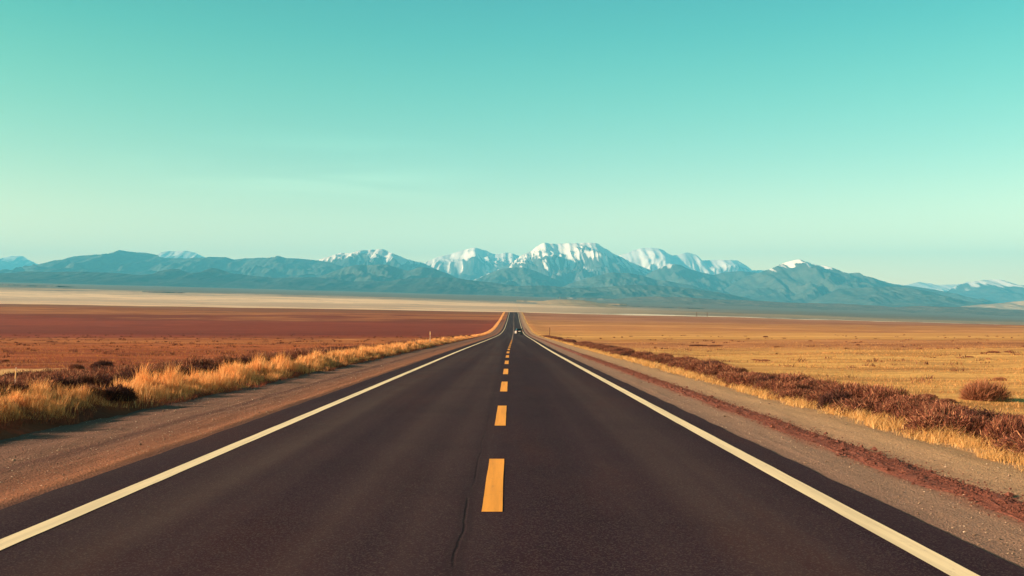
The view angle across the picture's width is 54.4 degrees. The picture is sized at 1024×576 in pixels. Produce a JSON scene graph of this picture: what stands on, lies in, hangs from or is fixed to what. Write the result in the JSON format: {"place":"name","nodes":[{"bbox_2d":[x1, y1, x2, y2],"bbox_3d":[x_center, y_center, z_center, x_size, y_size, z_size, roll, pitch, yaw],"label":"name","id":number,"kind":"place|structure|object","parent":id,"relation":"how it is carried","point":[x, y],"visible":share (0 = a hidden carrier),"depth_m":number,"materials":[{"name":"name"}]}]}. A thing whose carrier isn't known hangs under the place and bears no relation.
{"place":"outdoors","nodes":[
{"label":"outdoors","id":0,"kind":"place"},
{"bbox_2d":[0,256,37,269],"bbox_3d":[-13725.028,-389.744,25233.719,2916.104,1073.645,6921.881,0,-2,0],"label":"mountain","id":1,"kind":"structure","parent":0,"point":[10,262],"depth_m":26576.51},
{"bbox_2d":[0,284,67,286],"bbox_3d":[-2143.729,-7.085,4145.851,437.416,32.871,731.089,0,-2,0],"label":"hill","id":2,"kind":"structure","parent":0,"point":[31,285],"depth_m":4215.90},
{"bbox_2d":[0,271,220,287],"bbox_3d":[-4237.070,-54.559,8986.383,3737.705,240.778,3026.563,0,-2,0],"label":"hill","id":3,"kind":"structure","parent":0,"point":[99,278],"depth_m":8959.42,"materials":[{"name":"stone"}]},
{"bbox_2d":[142,291,181,292],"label":"hill","id":4,"kind":"structure","parent":0,"point":[160,292],"depth_m":3011.17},
{"bbox_2d":[0,250,342,278],"bbox_3d":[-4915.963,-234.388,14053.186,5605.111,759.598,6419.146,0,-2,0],"label":"mountain","id":5,"kind":"structure","parent":0,"point":[138,263],"depth_m":14530.40,"materials":[{"name":"stone"}]},
{"bbox_2d":[157,251,203,258],"bbox_3d":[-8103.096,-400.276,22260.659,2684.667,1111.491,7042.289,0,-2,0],"label":"mountain","id":6,"kind":"structure","parent":0,"point":[178,254],"depth_m":23797.51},
{"bbox_2d":[0,314,507,509],"bbox_3d":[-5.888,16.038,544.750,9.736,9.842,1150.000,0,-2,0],"label":"gravel shoulder","id":7,"kind":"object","parent":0,"point":[35,476],"visible":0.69,"depth_m":17.06},
{"bbox_2d":[142,268,512,294],"bbox_3d":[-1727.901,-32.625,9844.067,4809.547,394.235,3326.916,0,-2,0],"label":"hill","id":8,"kind":"structure","parent":0,"point":[218,278],"depth_m":9800.49,"materials":[{"name":"stone"}]},
{"bbox_2d":[319,264,455,281],"bbox_3d":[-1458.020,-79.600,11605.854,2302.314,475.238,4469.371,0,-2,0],"label":"mountain","id":9,"kind":"structure","parent":0,"point":[376,272],"depth_m":12101.38,"materials":[{"name":"stone"}]},
{"bbox_2d":[318,249,459,278],"bbox_3d":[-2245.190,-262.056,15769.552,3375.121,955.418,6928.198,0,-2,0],"label":"mountain","id":10,"kind":"structure","parent":0,"point":[371,257],"depth_m":16889.55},
{"bbox_2d":[424,248,519,279],"bbox_3d":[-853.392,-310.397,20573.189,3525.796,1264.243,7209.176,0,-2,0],"label":"mountain","id":11,"kind":"structure","parent":0,"point":[471,264],"depth_m":21287.60,"materials":[{"name":"snow"}]},
{"bbox_2d":[0,312,1023,575],"bbox_3d":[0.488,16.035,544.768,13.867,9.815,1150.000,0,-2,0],"label":"road","id":12,"kind":"structure","parent":0,"point":[506,450],"depth_m":9.98,"materials":[{"name":"asphalt"}]},
{"bbox_2d":[515,328,522,333],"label":"car","id":13,"kind":"object","parent":12,"relation":"on","point":[518,330],"visible":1,"depth_m":285.75,"materials":[{"name":"silver metal"}]},
{"bbox_2d":[0,282,1023,459],"bbox_3d":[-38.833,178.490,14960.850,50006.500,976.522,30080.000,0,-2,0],"label":"field","id":14,"kind":"structure","parent":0,"point":[114,313],"depth_m":445.04,"materials":[{"name":"soil"}]},
{"bbox_2d":[0,387,17,396],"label":"shrub","id":15,"kind":"object","parent":14,"relation":"on","point":[2,393],"visible":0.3,"depth_m":18.80,"materials":[{"name":"brown plant"}]},
{"bbox_2d":[0,373,30,380],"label":"shrub","id":16,"kind":"object","parent":14,"relation":"on","point":[17,377],"visible":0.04,"depth_m":30.80,"materials":[{"name":"brown plant"}]},
{"bbox_2d":[0,376,33,395],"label":"shrub","id":17,"kind":"object","parent":14,"relation":"on","point":[15,384],"visible":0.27,"depth_m":19.62,"materials":[{"name":"brown plant"}]},
{"bbox_2d":[2,371,31,376],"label":"shrub","id":18,"kind":"object","parent":14,"relation":"on","point":[12,374],"visible":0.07,"depth_m":33.81,"materials":[{"name":"brown plant"}]},
{"bbox_2d":[6,375,62,391],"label":"shrub","id":19,"kind":"object","parent":14,"relation":"on","point":[27,381],"visible":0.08,"depth_m":20.96,"materials":[{"name":"brown plant"}]},
{"bbox_2d":[16,369,58,378],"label":"shrub","id":20,"kind":"object","parent":14,"relation":"on","point":[32,374],"visible":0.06,"depth_m":32.20,"materials":[{"name":"brown plant"}]},
{"bbox_2d":[33,371,85,392],"bbox_3d":[-10.282,2.149,22.373,1.405,0.657,1.375,-1,-2,34],"label":"shrub","id":21,"kind":"object","parent":14,"relation":"on","point":[65,382],"visible":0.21,"depth_m":22.32,"materials":[{"name":"brown plant"}]},
{"bbox_2d":[44,370,78,376],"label":"shrub","id":22,"kind":"object","parent":14,"relation":"on","point":[62,372],"visible":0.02,"depth_m":31.62,"materials":[{"name":"brown plant"}]},
{"bbox_2d":[49,367,88,372],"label":"shrub","id":23,"kind":"object","parent":14,"relation":"on","point":[65,370],"visible":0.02,"depth_m":35.23,"materials":[{"name":"brown plant"}]},
{"bbox_2d":[68,363,84,368],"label":"shrub","id":24,"kind":"object","parent":14,"relation":"on","point":[77,366],"visible":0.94,"depth_m":45.64,"materials":[{"name":"brown plant"}]},
{"bbox_2d":[54,370,104,388],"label":"shrub","id":25,"kind":"object","parent":14,"relation":"on","point":[89,379],"visible":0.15,"depth_m":23.83,"materials":[{"name":"brown plant"}]},
{"bbox_2d":[77,382,106,395],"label":"shrub","id":26,"kind":"object","parent":14,"relation":"on","point":[95,389],"visible":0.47,"depth_m":21.29,"materials":[{"name":"brown plant"}]},
{"bbox_2d":[89,359,115,367],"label":"shrub","id":27,"kind":"object","parent":14,"relation":"on","point":[104,362],"visible":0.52,"depth_m":47.02,"materials":[{"name":"brown plant"}]},
{"bbox_2d":[87,369,119,387],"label":"shrub","id":28,"kind":"object","parent":14,"relation":"on","point":[109,380],"visible":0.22,"depth_m":25.00,"materials":[{"name":"brown plant"}]},
{"bbox_2d":[92,364,115,370],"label":"shrub","id":29,"kind":"object","parent":14,"relation":"on","point":[103,367],"visible":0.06,"depth_m":39.00,"materials":[{"name":"brown plant"}]},
{"bbox_2d":[104,371,123,376],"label":"shrub","id":30,"kind":"object","parent":14,"relation":"on","point":[112,374],"visible":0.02,"depth_m":28.97,"materials":[{"name":"brown plant"}]},
{"bbox_2d":[92,363,138,373],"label":"shrub","id":31,"kind":"object","parent":14,"relation":"on","point":[111,370],"visible":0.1,"depth_m":30.00,"materials":[{"name":"brown plant"}]},
{"bbox_2d":[99,381,139,401],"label":"shrub","id":32,"kind":"object","parent":14,"relation":"on","point":[122,391],"visible":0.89,"depth_m":21.63,"materials":[{"name":"black plant"}]},
{"bbox_2d":[113,364,160,384],"bbox_3d":[-10.147,2.381,27.083,1.570,0.690,1.604,-2,-2,44],"label":"shrub","id":33,"kind":"object","parent":14,"relation":"on","point":[128,374],"visible":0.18,"depth_m":26.84,"materials":[{"name":"brown plant"}]},
{"bbox_2d":[141,361,179,379],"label":"shrub","id":34,"kind":"object","parent":14,"relation":"on","point":[160,368],"visible":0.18,"depth_m":28.51,"materials":[{"name":"brown plant"}]},
{"bbox_2d":[145,360,189,376],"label":"shrub","id":35,"kind":"object","parent":14,"relation":"on","point":[185,371],"visible":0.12,"depth_m":30.32,"materials":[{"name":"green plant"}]},
{"bbox_2d":[0,339,385,427],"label":"field stubble","id":36,"kind":"object","parent":14,"relation":"on","point":[112,359],"visible":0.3,"depth_m":74.94,"materials":[{"name":"plant"}]},
{"bbox_2d":[178,354,222,367],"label":"shrub","id":37,"kind":"object","parent":14,"relation":"on","point":[204,361],"visible":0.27,"depth_m":33.19,"materials":[{"name":"brown plant"}]},
{"bbox_2d":[185,362,222,375],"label":"shrub","id":38,"kind":"object","parent":14,"relation":"on","point":[204,368],"visible":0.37,"depth_m":31.48,"materials":[{"name":"brown plant"}]},
{"bbox_2d":[212,353,243,366],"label":"shrub","id":39,"kind":"object","parent":14,"relation":"on","point":[221,358],"visible":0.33,"depth_m":35.31,"materials":[{"name":"brown plant"}]},
{"bbox_2d":[0,334,456,369],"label":"field scrub","id":40,"kind":"object","parent":14,"relation":"on","point":[174,343],"visible":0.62,"depth_m":115.00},
{"bbox_2d":[236,355,255,364],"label":"shrub","id":41,"kind":"object","parent":14,"relation":"on","point":[245,359],"visible":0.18,"depth_m":36.56,"materials":[{"name":"brown plant"}]},
{"bbox_2d":[0,312,504,428],"bbox_3d":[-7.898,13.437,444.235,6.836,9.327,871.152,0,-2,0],"label":"roadside grass","id":42,"kind":"structure","parent":14,"relation":"on","point":[223,378],"depth_m":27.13,"materials":[{"name":"plant"}]},
{"bbox_2d":[245,350,271,362],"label":"shrub","id":43,"kind":"object","parent":14,"relation":"on","point":[258,355],"visible":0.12,"depth_m":39.28,"materials":[{"name":"brown plant"}]},
{"bbox_2d":[260,350,288,360],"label":"shrub","id":44,"kind":"object","parent":14,"relation":"on","point":[271,355],"visible":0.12,"depth_m":41.07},
{"bbox_2d":[273,353,294,361],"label":"shrub","id":45,"kind":"object","parent":14,"relation":"on","point":[292,357],"visible":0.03,"depth_m":42.98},
{"bbox_2d":[288,348,314,360],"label":"shrub","id":46,"kind":"object","parent":14,"relation":"on","point":[300,353],"visible":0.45,"depth_m":44.87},
{"bbox_2d":[617,349,633,354],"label":"shrub","id":47,"kind":"object","parent":14,"relation":"on","point":[623,351],"visible":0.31,"depth_m":64.97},
{"bbox_2d":[631,350,654,358],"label":"shrub","id":48,"kind":"object","parent":14,"relation":"on","point":[637,355],"visible":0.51,"depth_m":58.56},
{"bbox_2d":[644,353,656,361],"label":"shrub","id":49,"kind":"object","parent":14,"relation":"on","point":[648,358],"visible":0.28,"depth_m":53.53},
{"bbox_2d":[649,356,668,362],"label":"shrub","id":50,"kind":"object","parent":14,"relation":"on","point":[660,359],"visible":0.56,"depth_m":51.32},
{"bbox_2d":[661,357,677,364],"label":"shrub","id":51,"kind":"object","parent":14,"relation":"on","point":[668,359],"visible":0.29,"depth_m":49.49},
{"bbox_2d":[668,360,692,368],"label":"shrub","id":52,"kind":"object","parent":14,"relation":"on","point":[673,364],"visible":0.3,"depth_m":44.31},
{"bbox_2d":[676,355,697,359],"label":"shrub","id":53,"kind":"object","parent":14,"relation":"on","point":[684,358],"visible":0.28,"depth_m":49.32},
{"bbox_2d":[684,359,709,371],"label":"shrub","id":54,"kind":"object","parent":14,"relation":"on","point":[691,366],"visible":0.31,"depth_m":41.15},
{"bbox_2d":[699,361,716,366],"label":"shrub","id":55,"kind":"object","parent":14,"relation":"on","point":[705,363],"visible":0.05,"depth_m":39.70,"materials":[{"name":"brown plant"}]},
{"bbox_2d":[697,368,719,375],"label":"shrub","id":56,"kind":"object","parent":14,"relation":"on","point":[710,371],"visible":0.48,"depth_m":36.66,"materials":[{"name":"brown plant"}]},
{"bbox_2d":[693,362,734,372],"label":"shrub","id":57,"kind":"object","parent":14,"relation":"on","point":[716,366],"visible":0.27,"depth_m":37.95,"materials":[{"name":"brown plant"}]},
{"bbox_2d":[712,370,740,381],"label":"shrub","id":58,"kind":"object","parent":14,"relation":"on","point":[723,374],"visible":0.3,"depth_m":33.01,"materials":[{"name":"brown plant"}]},
{"bbox_2d":[718,366,741,372],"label":"shrub","id":59,"kind":"object","parent":14,"relation":"on","point":[737,370],"visible":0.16,"depth_m":36.46,"materials":[{"name":"brown plant"}]},
{"bbox_2d":[719,373,758,383],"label":"shrub","id":60,"kind":"object","parent":14,"relation":"on","point":[726,378],"visible":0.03,"depth_m":32.22,"materials":[{"name":"brown plant"}]},
{"bbox_2d":[731,366,749,371],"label":"shrub","id":61,"kind":"object","parent":14,"relation":"on","point":[743,369],"visible":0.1,"depth_m":38.15,"materials":[{"name":"brown plant"}]},
{"bbox_2d":[722,372,763,387],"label":"shrub","id":62,"kind":"object","parent":14,"relation":"on","point":[739,378],"visible":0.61,"depth_m":30.33,"materials":[{"name":"brown plant"}]},
{"bbox_2d":[733,371,772,375],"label":"shrub","id":63,"kind":"object","parent":14,"relation":"on","point":[755,373],"visible":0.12,"depth_m":34.62,"materials":[{"name":"brown plant"}]},
{"bbox_2d":[750,378,779,392],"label":"shrub","id":64,"kind":"object","parent":14,"relation":"on","point":[765,384],"visible":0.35,"depth_m":27.82,"materials":[{"name":"brown plant"}]},
{"bbox_2d":[753,373,777,384],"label":"shrub","id":65,"kind":"object","parent":14,"relation":"on","point":[766,378],"visible":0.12,"depth_m":29.36,"materials":[{"name":"brown plant"}]},
{"bbox_2d":[522,312,1023,472],"bbox_3d":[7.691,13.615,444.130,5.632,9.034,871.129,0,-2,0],"label":"roadside grass","id":66,"kind":"structure","parent":14,"relation":"on","point":[876,422],"depth_m":18.89,"materials":[{"name":"plant"}]},
{"bbox_2d":[770,371,790,378],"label":"shrub","id":67,"kind":"object","parent":14,"relation":"on","point":[778,375],"visible":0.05,"depth_m":30.78,"materials":[{"name":"brown plant"}]},
{"bbox_2d":[767,379,812,392],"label":"shrub","id":68,"kind":"object","parent":14,"relation":"on","point":[790,385],"visible":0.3,"depth_m":26.30,"materials":[{"name":"brown plant"}]},
{"bbox_2d":[774,372,810,382],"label":"shrub","id":69,"kind":"object","parent":14,"relation":"on","point":[789,378],"visible":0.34,"depth_m":28.92,"materials":[{"name":"brown plant"}]},
{"bbox_2d":[567,334,1023,383],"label":"field scrub","id":70,"kind":"object","parent":14,"relation":"on","point":[923,379],"visible":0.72,"depth_m":64.80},
{"bbox_2d":[767,387,824,400],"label":"shrub","id":71,"kind":"object","parent":14,"relation":"on","point":[798,392],"visible":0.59,"depth_m":24.99,"materials":[{"name":"brown plant"}]},
{"bbox_2d":[580,338,1023,412],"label":"field stubble","id":72,"kind":"object","parent":14,"relation":"on","point":[940,384],"visible":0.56,"depth_m":54.16,"materials":[{"name":"plant"}]},
{"bbox_2d":[796,377,842,386],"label":"shrub","id":73,"kind":"object","parent":14,"relation":"on","point":[813,381],"visible":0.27,"depth_m":27.62,"materials":[{"name":"brown plant"}]},
{"bbox_2d":[801,391,839,404],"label":"shrub","id":74,"kind":"object","parent":14,"relation":"on","point":[815,396],"visible":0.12,"depth_m":23.54,"materials":[{"name":"brown plant"}]},
{"bbox_2d":[805,382,845,392],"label":"shrub","id":75,"kind":"object","parent":14,"relation":"on","point":[819,387],"visible":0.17,"depth_m":26.25,"materials":[{"name":"brown plant"}]},
{"bbox_2d":[815,386,855,408],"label":"shrub","id":76,"kind":"object","parent":14,"relation":"on","point":[824,399],"visible":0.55,"depth_m":22.22,"materials":[{"name":"brown plant"}]},
{"bbox_2d":[818,380,863,393],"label":"shrub","id":77,"kind":"object","parent":14,"relation":"on","point":[830,387],"visible":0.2,"depth_m":24.91,"materials":[{"name":"brown plant"}]},
{"bbox_2d":[826,395,886,415],"bbox_3d":[7.367,2.470,20.972,1.412,0.474,1.496,0,-2,-11],"label":"shrub","id":78,"kind":"object","parent":14,"relation":"on","point":[866,404],"visible":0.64,"depth_m":20.71,"materials":[{"name":"brown plant"}]},
{"bbox_2d":[844,382,886,399],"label":"shrub","id":79,"kind":"object","parent":14,"relation":"on","point":[858,392],"visible":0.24,"depth_m":23.64,"materials":[{"name":"brown plant"}]},
{"bbox_2d":[860,383,909,402],"bbox_3d":[8.417,2.407,22.456,1.385,0.611,1.174,1,-2,-40],"label":"shrub","id":80,"kind":"object","parent":14,"relation":"on","point":[880,394],"visible":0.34,"depth_m":22.29,"materials":[{"name":"brown plant"}]},
{"bbox_2d":[871,397,927,418],"bbox_3d":[7.782,2.388,19.747,1.306,0.475,1.213,1,-2,-35],"label":"shrub","id":81,"kind":"object","parent":14,"relation":"on","point":[895,406],"visible":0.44,"depth_m":19.66,"materials":[{"name":"brown plant"}]},
{"bbox_2d":[887,408,928,424],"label":"shrub","id":82,"kind":"object","parent":14,"relation":"on","point":[905,413],"visible":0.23,"depth_m":18.46,"materials":[{"name":"brown plant"}]},
{"bbox_2d":[882,392,951,404],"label":"shrub","id":83,"kind":"object","parent":14,"relation":"on","point":[915,398],"visible":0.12,"depth_m":20.97,"materials":[{"name":"brown plant"}]},
{"bbox_2d":[918,393,938,398],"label":"grass","id":84,"kind":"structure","parent":14,"relation":"on","point":[932,395],"depth_m":24.80,"materials":[{"name":"brown plant"}]},
{"bbox_2d":[911,399,977,418],"bbox_3d":[8.021,2.298,18.514,1.511,0.494,1.600,0,-2,13],"label":"shrub","id":85,"kind":"object","parent":14,"relation":"on","point":[922,407],"visible":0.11,"depth_m":18.45,"materials":[{"name":"brown plant"}]},
{"bbox_2d":[926,400,963,417],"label":"shrub","id":86,"kind":"object","parent":14,"relation":"on","point":[934,409],"visible":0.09,"depth_m":17.60,"materials":[{"name":"brown plant"}]},
{"bbox_2d":[898,408,992,437],"bbox_3d":[7.325,2.243,16.577,1.773,0.575,1.243,0,-2,9],"label":"shrub","id":87,"kind":"object","parent":14,"relation":"on","point":[967,423],"visible":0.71,"depth_m":16.45,"materials":[{"name":"brown plant"}]},
{"bbox_2d":[942,398,956,402],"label":"grass","id":88,"kind":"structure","parent":14,"relation":"on","point":[950,399],"depth_m":23.61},
{"bbox_2d":[957,375,1014,401],"bbox_3d":[11.867,2.511,25.004,1.536,0.750,1.650,0,-2,15],"label":"shrub","id":89,"kind":"object","parent":14,"relation":"on","point":[982,391],"visible":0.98,"depth_m":24.72,"materials":[{"name":"brown plant"}]},
{"bbox_2d":[949,406,1023,422],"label":"shrub","id":90,"kind":"object","parent":14,"relation":"on","point":[987,414],"visible":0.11,"depth_m":17.20,"materials":[{"name":"brown plant"}]},
{"bbox_2d":[992,376,1006,380],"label":"grass","id":91,"kind":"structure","parent":14,"relation":"on","point":[1000,377],"depth_m":37.63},
{"bbox_2d":[979,413,1023,446],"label":"shrub","id":92,"kind":"object","parent":14,"relation":"on","point":[1003,425],"visible":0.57,"depth_m":15.13,"materials":[{"name":"brown plant"}]},
{"bbox_2d":[985,431,1023,458],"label":"shrub","id":93,"kind":"object","parent":14,"relation":"on","point":[1018,444],"visible":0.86,"depth_m":14.18,"materials":[{"name":"brown plant"}]},
{"bbox_2d":[993,415,1023,425],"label":"shrub","id":94,"kind":"object","parent":14,"relation":"on","point":[1020,418],"visible":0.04,"depth_m":16.09,"materials":[{"name":"brown plant"}]},
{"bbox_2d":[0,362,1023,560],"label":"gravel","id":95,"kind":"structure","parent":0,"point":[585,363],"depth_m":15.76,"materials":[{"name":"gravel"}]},
{"bbox_2d":[0,0,1023,284],"label":"sky","id":96,"kind":"structure","parent":0,"point":[883,140],"materials":[{"name":"teal"}]},
{"bbox_2d":[474,267,567,286],"bbox_3d":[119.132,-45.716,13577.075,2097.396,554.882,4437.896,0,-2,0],"label":"mountain","id":97,"kind":"structure","parent":0,"point":[517,276],"depth_m":14078.69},
{"bbox_2d":[475,243,651,283],"bbox_3d":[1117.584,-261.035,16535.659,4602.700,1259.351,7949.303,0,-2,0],"label":"mountain","id":98,"kind":"structure","parent":0,"point":[567,263],"depth_m":17283.00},
{"bbox_2d":[517,299,626,307],"bbox_3d":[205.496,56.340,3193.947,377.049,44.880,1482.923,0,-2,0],"label":"hill","id":99,"kind":"structure","parent":0,"point":[562,302],"depth_m":3090.82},
{"bbox_2d":[477,285,759,300],"bbox_3d":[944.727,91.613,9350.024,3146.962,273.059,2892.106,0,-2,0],"label":"hill","id":100,"kind":"structure","parent":0,"point":[619,292],"depth_m":9356.25,"materials":[{"name":"stone"}]},
{"bbox_2d":[563,272,727,293],"bbox_3d":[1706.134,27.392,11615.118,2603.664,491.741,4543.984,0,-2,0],"label":"mountain","id":101,"kind":"structure","parent":0,"point":[611,279],"depth_m":12318.12,"materials":[{"name":"stone"}]},
{"bbox_2d":[613,305,704,308],"bbox_3d":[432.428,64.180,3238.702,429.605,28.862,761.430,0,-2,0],"label":"hill","id":102,"kind":"structure","parent":0,"point":[661,307],"depth_m":3318.60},
{"bbox_2d":[618,248,764,274],"bbox_3d":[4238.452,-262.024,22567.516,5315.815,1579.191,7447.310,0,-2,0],"label":"mountain","id":103,"kind":"structure","parent":0,"point":[652,259],"depth_m":23916.29,"materials":[{"name":"snow"}]},
{"bbox_2d":[645,264,755,293],"bbox_3d":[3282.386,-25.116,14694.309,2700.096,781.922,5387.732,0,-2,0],"label":"mountain","id":104,"kind":"structure","parent":0,"point":[676,273],"depth_m":15448.28,"materials":[{"name":"stone"}]},
{"bbox_2d":[558,296,942,312],"bbox_3d":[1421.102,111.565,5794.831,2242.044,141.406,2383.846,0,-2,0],"label":"hill","id":105,"kind":"structure","parent":0,"point":[702,301],"depth_m":5722.38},
{"bbox_2d":[518,312,1023,568],"bbox_3d":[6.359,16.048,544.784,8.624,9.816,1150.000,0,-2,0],"label":"gravel shoulder","id":106,"kind":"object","parent":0,"point":[962,512],"visible":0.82,"depth_m":13.51},
{"bbox_2d":[526,329,1023,521],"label":"gravel windrow","id":107,"kind":"object","parent":106,"relation":"on","point":[983,497],"visible":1,"depth_m":13.07,"materials":[{"name":"gravel"}]},
{"bbox_2d":[724,259,996,303],"bbox_3d":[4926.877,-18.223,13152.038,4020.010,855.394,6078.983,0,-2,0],"label":"mountain","id":108,"kind":"structure","parent":0,"point":[797,281],"depth_m":13530.68,"materials":[{"name":"stone"}]},
{"bbox_2d":[808,286,982,306],"bbox_3d":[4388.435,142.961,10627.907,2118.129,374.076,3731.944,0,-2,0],"label":"mountain","id":109,"kind":"structure","parent":0,"point":[888,296],"depth_m":10816.58,"materials":[{"name":"stone"}]},
{"bbox_2d":[895,306,1023,315],"bbox_3d":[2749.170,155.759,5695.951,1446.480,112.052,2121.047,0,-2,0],"label":"hill","id":110,"kind":"structure","parent":0,"point":[982,311],"depth_m":5608.94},
{"bbox_2d":[905,282,1016,291],"bbox_3d":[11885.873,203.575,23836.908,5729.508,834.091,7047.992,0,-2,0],"label":"mountain","id":111,"kind":"structure","parent":0,"point":[946,288],"depth_m":25190.24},
{"bbox_2d":[948,279,1023,302],"bbox_3d":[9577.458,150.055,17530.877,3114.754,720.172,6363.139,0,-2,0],"label":"mountain","id":112,"kind":"structure","parent":0,"point":[998,291],"depth_m":18247.91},
{"bbox_2d":[961,301,1023,309],"bbox_3d":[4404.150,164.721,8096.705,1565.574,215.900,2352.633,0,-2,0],"label":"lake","id":113,"kind":"structure","parent":0,"point":[1017,305],"depth_m":8334.26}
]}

